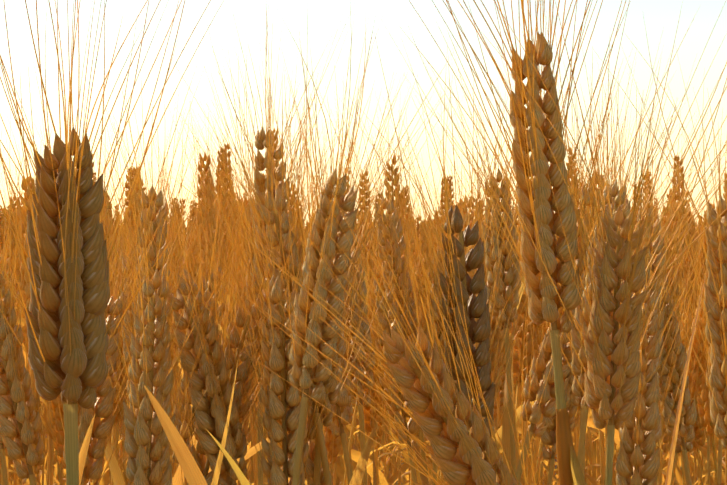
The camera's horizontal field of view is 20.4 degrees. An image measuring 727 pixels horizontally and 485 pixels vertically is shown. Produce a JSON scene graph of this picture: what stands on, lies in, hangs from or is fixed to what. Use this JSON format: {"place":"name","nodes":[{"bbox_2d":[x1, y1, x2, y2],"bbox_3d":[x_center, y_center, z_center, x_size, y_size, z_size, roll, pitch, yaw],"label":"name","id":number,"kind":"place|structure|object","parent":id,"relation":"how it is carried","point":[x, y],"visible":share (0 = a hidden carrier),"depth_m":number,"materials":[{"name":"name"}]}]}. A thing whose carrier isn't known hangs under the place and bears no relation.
{"place":"outdoors","nodes":[
{"label":"outdoors","id":0,"kind":"place"},
{"bbox_2d":[0,0,726,226],"label":"sky","id":1,"kind":"structure","parent":0,"point":[661,17],"materials":[{"name":"white"}]},
{"bbox_2d":[46,421,699,484],"bbox_3d":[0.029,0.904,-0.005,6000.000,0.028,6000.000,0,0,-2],"label":"ground","id":2,"kind":"structure","parent":0,"point":[403,463],"depth_m":8.19,"materials":[{"name":"soil"}]},
{"bbox_2d":[0,175,29,484],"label":"wheat","id":3,"kind":"object","parent":2,"relation":"on","point":[3,463],"visible":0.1,"depth_m":1.29,"materials":[{"name":"yellow plant"}]},
{"bbox_2d":[0,107,43,484],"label":"wheat","id":4,"kind":"object","parent":2,"relation":"on","point":[13,373],"visible":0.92,"depth_m":0.95,"materials":[{"name":"yellow plant"}]},
{"bbox_2d":[6,274,47,484],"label":"wheat crop","id":5,"kind":"object","parent":2,"relation":"on","point":[12,468],"visible":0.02,"depth_m":3.76,"materials":[{"name":"yellow plant"}]},
{"bbox_2d":[0,197,63,484],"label":"wheat crop","id":6,"kind":"object","parent":2,"relation":"on","point":[48,402],"visible":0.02,"depth_m":1.98,"materials":[{"name":"yellow plant"}]},
{"bbox_2d":[0,116,113,484],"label":"wheat crop","id":7,"kind":"object","parent":2,"relation":"on","point":[57,445],"visible":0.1,"depth_m":1.49,"materials":[{"name":"yellow plant"}]},
{"bbox_2d":[1,210,122,484],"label":"wheat crop","id":8,"kind":"object","parent":2,"relation":"on","point":[41,404],"depth_m":4.42,"materials":[{"name":"yellow plant"}]},
{"bbox_2d":[0,173,125,395],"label":"wheat","id":9,"kind":"object","parent":2,"relation":"on","point":[23,240],"depth_m":1.25,"materials":[{"name":"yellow plant"}]},
{"bbox_2d":[12,172,127,483],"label":"wheat crop","id":10,"kind":"object","parent":2,"relation":"on","point":[93,184],"depth_m":5.33,"materials":[{"name":"yellow plant"}]},
{"bbox_2d":[0,0,222,484],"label":"wheat plant","id":11,"kind":"object","parent":2,"relation":"on","point":[69,278],"visible":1,"depth_m":0.61,"materials":[{"name":"brown plant"}]},
{"bbox_2d":[45,197,190,412],"bbox_3d":[-1.238,0.368,7.718,1.314,1.073,1.366,0,0,-2],"label":"wheat crop","id":12,"kind":"object","parent":2,"relation":"on","point":[123,223],"depth_m":7.37,"materials":[{"name":"yellow plant"}]},
{"bbox_2d":[5,210,250,484],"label":"wheat crop","id":13,"kind":"object","parent":2,"relation":"on","point":[42,473],"visible":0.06,"depth_m":2.29,"materials":[{"name":"yellow plant"}]},
{"bbox_2d":[50,134,215,484],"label":"wheat","id":14,"kind":"object","parent":2,"relation":"on","point":[92,468],"visible":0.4,"depth_m":0.94,"materials":[{"name":"yellow plant"}]},
{"bbox_2d":[0,150,265,484],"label":"wheat crop","id":15,"kind":"object","parent":2,"relation":"on","point":[104,479],"visible":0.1,"depth_m":2.65,"materials":[{"name":"yellow plant"}]},
{"bbox_2d":[32,98,255,484],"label":"wheat","id":16,"kind":"object","parent":2,"relation":"on","point":[206,366],"visible":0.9,"depth_m":0.91,"materials":[{"name":"yellow plant"}]},
{"bbox_2d":[92,116,218,423],"bbox_3d":[-0.099,0.413,1.152,0.397,0.981,0.086,0,0,33],"label":"wheat","id":17,"kind":"object","parent":2,"relation":"on","point":[125,329],"visible":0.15,"depth_m":1.17,"materials":[{"name":"yellow plant"}]},
{"bbox_2d":[92,65,222,376],"bbox_3d":[-0.116,0.401,1.087,0.089,1.007,0.298,0,0,10],"label":"wheat","id":18,"kind":"object","parent":2,"relation":"on","point":[151,255],"visible":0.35,"depth_m":1.09,"materials":[{"name":"yellow plant"}]},
{"bbox_2d":[91,102,258,484],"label":"wheat","id":19,"kind":"object","parent":2,"relation":"on","point":[152,461],"visible":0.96,"depth_m":0.89,"materials":[{"name":"brown plant"}]},
{"bbox_2d":[117,144,247,392],"bbox_3d":[-0.042,0.421,1.171,0.223,0.967,0.177,0,0,6],"label":"wheat","id":20,"kind":"object","parent":2,"relation":"on","point":[213,277],"visible":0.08,"depth_m":1.21,"materials":[{"name":"yellow plant"}]},
{"bbox_2d":[104,155,301,484],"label":"wheat","id":21,"kind":"object","parent":2,"relation":"on","point":[117,476],"visible":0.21,"depth_m":1.13,"materials":[{"name":"yellow plant"}]},
{"bbox_2d":[152,105,338,484],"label":"wheat","id":22,"kind":"object","parent":2,"relation":"on","point":[309,471],"visible":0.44,"depth_m":0.94,"materials":[{"name":"yellow plant"}]},
{"bbox_2d":[171,153,341,484],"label":"wheat","id":23,"kind":"object","parent":2,"relation":"on","point":[203,463],"visible":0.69,"depth_m":0.92,"materials":[{"name":"yellow plant"}]},
{"bbox_2d":[168,0,355,326],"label":"wheat","id":24,"kind":"object","parent":2,"relation":"on","point":[261,139],"visible":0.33,"depth_m":1.05,"materials":[{"name":"yellow plant"}]},
{"bbox_2d":[193,43,335,484],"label":"wheat","id":25,"kind":"object","parent":2,"relation":"on","point":[260,477],"visible":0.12,"depth_m":1.10,"materials":[{"name":"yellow plant"}]},
{"bbox_2d":[126,226,407,481],"bbox_3d":[-0.172,0.415,6.703,1.366,0.978,1.314,0,0,12],"label":"wheat crop","id":26,"kind":"object","parent":2,"relation":"on","point":[381,406],"depth_m":6.29,"materials":[{"name":"yellow plant"}]},
{"bbox_2d":[180,63,364,484],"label":"wheat","id":27,"kind":"object","parent":2,"relation":"on","point":[261,212],"visible":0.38,"depth_m":0.93,"materials":[{"name":"yellow plant"}]},
{"bbox_2d":[119,192,439,484],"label":"wheat crop","id":28,"kind":"object","parent":2,"relation":"on","point":[340,473],"visible":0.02,"depth_m":2.22,"materials":[{"name":"yellow plant"}]},
{"bbox_2d":[44,111,516,484],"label":"wheat crop","id":29,"kind":"object","parent":2,"relation":"on","point":[354,455],"visible":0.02,"depth_m":2.05,"materials":[{"name":"brown plant"}]},
{"bbox_2d":[205,104,367,484],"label":"wheat","id":30,"kind":"object","parent":2,"relation":"on","point":[274,409],"visible":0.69,"depth_m":0.90,"materials":[{"name":"yellow plant"}]},
{"bbox_2d":[220,129,358,484],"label":"wheat","id":31,"kind":"object","parent":2,"relation":"on","point":[344,398],"visible":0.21,"depth_m":1.16,"materials":[{"name":"yellow plant"}]},
{"bbox_2d":[34,107,569,484],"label":"wheat crop","id":32,"kind":"object","parent":2,"relation":"on","point":[369,422],"visible":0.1,"depth_m":1.60,"materials":[{"name":"brown plant"}]},
{"bbox_2d":[186,210,432,457],"bbox_3d":[-0.256,0.373,8.823,1.366,1.063,1.314,0,0,-3],"label":"wheat crop","id":33,"kind":"object","parent":2,"relation":"on","point":[304,232],"depth_m":8.80,"materials":[{"name":"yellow plant"}]},
{"bbox_2d":[215,103,405,484],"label":"wheat","id":34,"kind":"object","parent":2,"relation":"on","point":[364,326],"visible":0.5,"depth_m":1.25,"materials":[{"name":"yellow plant"}]},
{"bbox_2d":[107,234,520,484],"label":"wheat crop","id":35,"kind":"object","parent":2,"relation":"on","point":[248,476],"depth_m":5.38,"materials":[{"name":"yellow plant"}]},
{"bbox_2d":[98,215,542,484],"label":"wheat crop","id":36,"kind":"object","parent":2,"relation":"on","point":[393,479],"depth_m":2.61,"materials":[{"name":"yellow plant"}]},
{"bbox_2d":[55,168,589,484],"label":"wheat crop","id":37,"kind":"object","parent":2,"relation":"on","point":[405,478],"depth_m":4.68,"materials":[{"name":"yellow plant"}]},
{"bbox_2d":[243,23,437,484],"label":"wheat","id":38,"kind":"object","parent":2,"relation":"on","point":[333,396],"visible":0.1,"depth_m":0.93,"materials":[{"name":"yellow plant"}]},
{"bbox_2d":[161,33,539,484],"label":"wheat plant","id":39,"kind":"object","parent":2,"relation":"on","point":[456,451],"visible":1,"depth_m":0.67,"materials":[{"name":"yellow plant"}]},
{"bbox_2d":[247,8,456,484],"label":"wheat","id":40,"kind":"object","parent":2,"relation":"on","point":[316,325],"visible":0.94,"depth_m":0.86,"materials":[{"name":"brown plant"}]},
{"bbox_2d":[0,127,719,484],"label":"wheat crop","id":41,"kind":"object","parent":2,"relation":"on","point":[376,253],"visible":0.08,"depth_m":3.20,"materials":[{"name":"brown plant"}]},
{"bbox_2d":[317,92,444,482],"bbox_3d":[0.079,0.400,1.363,0.255,1.008,0.102,0,0,-20],"label":"wheat","id":42,"kind":"object","parent":2,"relation":"on","point":[384,218],"visible":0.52,"depth_m":1.32,"materials":[{"name":"yellow plant"}]},
{"bbox_2d":[79,272,706,484],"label":"dry wheat blades","id":43,"kind":"object","parent":2,"relation":"on","point":[191,471],"visible":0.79,"depth_m":0.82,"materials":[{"name":"yellow plant"}]},
{"bbox_2d":[351,170,441,484],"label":"wheat","id":44,"kind":"object","parent":2,"relation":"on","point":[411,426],"visible":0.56,"depth_m":1.29,"materials":[{"name":"yellow plant"}]},
{"bbox_2d":[365,153,520,437],"bbox_3d":[0.118,0.424,1.183,0.251,0.961,0.124,0,0,-12],"label":"wheat","id":45,"kind":"object","parent":2,"relation":"on","point":[455,381],"visible":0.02,"depth_m":1.14,"materials":[{"name":"brown plant"}]},
{"bbox_2d":[336,41,594,437],"bbox_3d":[0.029,0.408,0.840,0.250,0.992,0.094,0,0,-2],"label":"wheat","id":46,"kind":"object","parent":2,"relation":"on","point":[479,330],"visible":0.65,"depth_m":0.83,"materials":[{"name":"brown plant"}]},
{"bbox_2d":[432,171,540,392],"bbox_3d":[-0.005,0.427,1.314,0.281,0.955,0.092,0,0,-10],"label":"wheat","id":47,"kind":"object","parent":2,"relation":"on","point":[493,347],"visible":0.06,"depth_m":1.32,"materials":[{"name":"yellow plant"}]},
{"bbox_2d":[407,48,582,482],"bbox_3d":[0.089,0.391,1.282,0.261,1.026,0.142,0,0,-45],"label":"wheat","id":48,"kind":"object","parent":2,"relation":"on","point":[511,278],"visible":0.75,"depth_m":1.24,"materials":[{"name":"yellow plant"}]},
{"bbox_2d":[388,136,663,484],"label":"wheat plant","id":49,"kind":"object","parent":2,"relation":"on","point":[437,312],"visible":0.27,"depth_m":1.31,"materials":[{"name":"yellow plant"}]},
{"bbox_2d":[382,0,688,484],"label":"wheat plant","id":50,"kind":"object","parent":2,"relation":"on","point":[541,219],"visible":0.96,"depth_m":0.69,"materials":[{"name":"brown plant"}]},
{"bbox_2d":[349,195,724,484],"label":"wheat crop","id":51,"kind":"object","parent":2,"relation":"on","point":[680,478],"visible":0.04,"depth_m":2.57,"materials":[{"name":"yellow plant"}]},
{"bbox_2d":[394,249,724,484],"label":"wheat crop","id":52,"kind":"object","parent":2,"relation":"on","point":[697,442],"visible":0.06,"depth_m":2.02,"materials":[{"name":"brown plant"}]},
{"bbox_2d":[404,0,726,484],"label":"wheat plant","id":53,"kind":"object","parent":2,"relation":"on","point":[606,376],"visible":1,"depth_m":0.69,"materials":[{"name":"brown plant"}]},
{"bbox_2d":[429,243,724,484],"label":"wheat crop","id":54,"kind":"object","parent":2,"relation":"on","point":[498,404],"visible":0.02,"depth_m":2.32,"materials":[{"name":"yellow plant"}]},
{"bbox_2d":[503,62,655,434],"bbox_3d":[0.197,0.392,1.276,0.318,1.025,0.084,0,0,7],"label":"wheat plant","id":55,"kind":"object","parent":2,"relation":"on","point":[596,180],"visible":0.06,"depth_m":1.27,"materials":[{"name":"yellow plant"}]},
{"bbox_2d":[515,198,664,484],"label":"wheat plant","id":56,"kind":"object","parent":2,"relation":"on","point":[547,438],"visible":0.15,"depth_m":1.25,"materials":[{"name":"yellow plant"}]},
{"bbox_2d":[513,198,693,472],"bbox_3d":[0.825,0.360,7.793,1.378,1.089,1.358,0,0,2],"label":"wheat crop","id":57,"kind":"object","parent":2,"relation":"on","point":[656,203],"depth_m":7.93,"materials":[{"name":"brown plant"}]},
{"bbox_2d":[484,184,723,469],"bbox_3d":[0.966,0.331,6.715,1.358,1.147,1.378,0,0,-2],"label":"wheat crop","id":58,"kind":"object","parent":2,"relation":"on","point":[699,227],"visible":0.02,"depth_m":6.48,"materials":[{"name":"brown plant"}]},
{"bbox_2d":[523,48,689,477],"bbox_3d":[0.100,0.399,1.030,0.180,1.010,0.144,0,0,-25],"label":"wheat plant","id":59,"kind":"object","parent":2,"relation":"on","point":[575,400],"visible":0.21,"depth_m":1.06,"materials":[{"name":"yellow plant"}]},
{"bbox_2d":[499,143,726,484],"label":"wheat crop","id":60,"kind":"object","parent":2,"relation":"on","point":[703,399],"visible":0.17,"depth_m":1.64,"materials":[{"name":"yellow plant"}]},
{"bbox_2d":[509,237,723,484],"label":"wheat crop","id":61,"kind":"object","parent":2,"relation":"on","point":[587,439],"depth_m":5.50,"materials":[{"name":"brown plant"}]},
{"bbox_2d":[509,104,724,480],"bbox_3d":[0.044,0.412,1.079,0.320,0.984,0.110,0,0,5],"label":"wheat plant","id":62,"kind":"object","parent":2,"relation":"on","point":[544,404],"visible":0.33,"depth_m":1.05,"materials":[{"name":"yellow plant"}]},
{"bbox_2d":[520,208,724,484],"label":"wheat crop","id":63,"kind":"object","parent":2,"relation":"on","point":[598,468],"depth_m":4.24,"materials":[{"name":"brown plant"}]},
{"bbox_2d":[574,172,696,484],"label":"wheat plant","id":64,"kind":"object","parent":2,"relation":"on","point":[670,287],"depth_m":1.36,"materials":[{"name":"yellow plant"}]},
{"bbox_2d":[553,35,722,469],"bbox_3d":[0.094,0.398,1.016,0.326,1.012,0.084,0,0,37],"label":"wheat plant","id":65,"kind":"object","parent":2,"relation":"on","point":[575,341],"visible":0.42,"depth_m":0.98,"materials":[{"name":"brown plant"}]},
{"bbox_2d":[573,163,718,484],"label":"wheat plant","id":66,"kind":"object","parent":2,"relation":"on","point":[689,416],"visible":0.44,"depth_m":1.17,"materials":[{"name":"brown plant"}]},
{"bbox_2d":[569,113,726,484],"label":"wheat plant","id":67,"kind":"object","parent":2,"relation":"on","point":[643,459],"visible":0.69,"depth_m":0.89,"materials":[{"name":"brown plant"}]},
{"bbox_2d":[579,155,726,484],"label":"wheat crop","id":68,"kind":"object","parent":2,"relation":"on","point":[703,465],"visible":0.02,"depth_m":3.39,"materials":[{"name":"brown plant"}]},
{"bbox_2d":[598,77,721,479],"bbox_3d":[0.140,0.405,1.136,0.080,0.998,0.386,0,0,40],"label":"wheat plant","id":69,"kind":"object","parent":2,"relation":"on","point":[652,267],"visible":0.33,"depth_m":1.16,"materials":[{"name":"brown plant"}]},
{"bbox_2d":[593,16,726,449],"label":"wheat plant","id":70,"kind":"object","parent":2,"relation":"on","point":[715,291],"visible":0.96,"depth_m":0.82,"materials":[{"name":"brown plant"}]},
{"bbox_2d":[660,158,726,484],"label":"wheat plant","id":71,"kind":"object","parent":2,"relation":"on","point":[719,481],"visible":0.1,"depth_m":1.37,"materials":[{"name":"brown plant"}]},
{"bbox_2d":[705,132,726,467],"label":"wheat crop","id":72,"kind":"object","parent":2,"relation":"on","point":[723,463],"visible":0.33,"depth_m":2.73,"materials":[{"name":"brown plant"}]}
]}

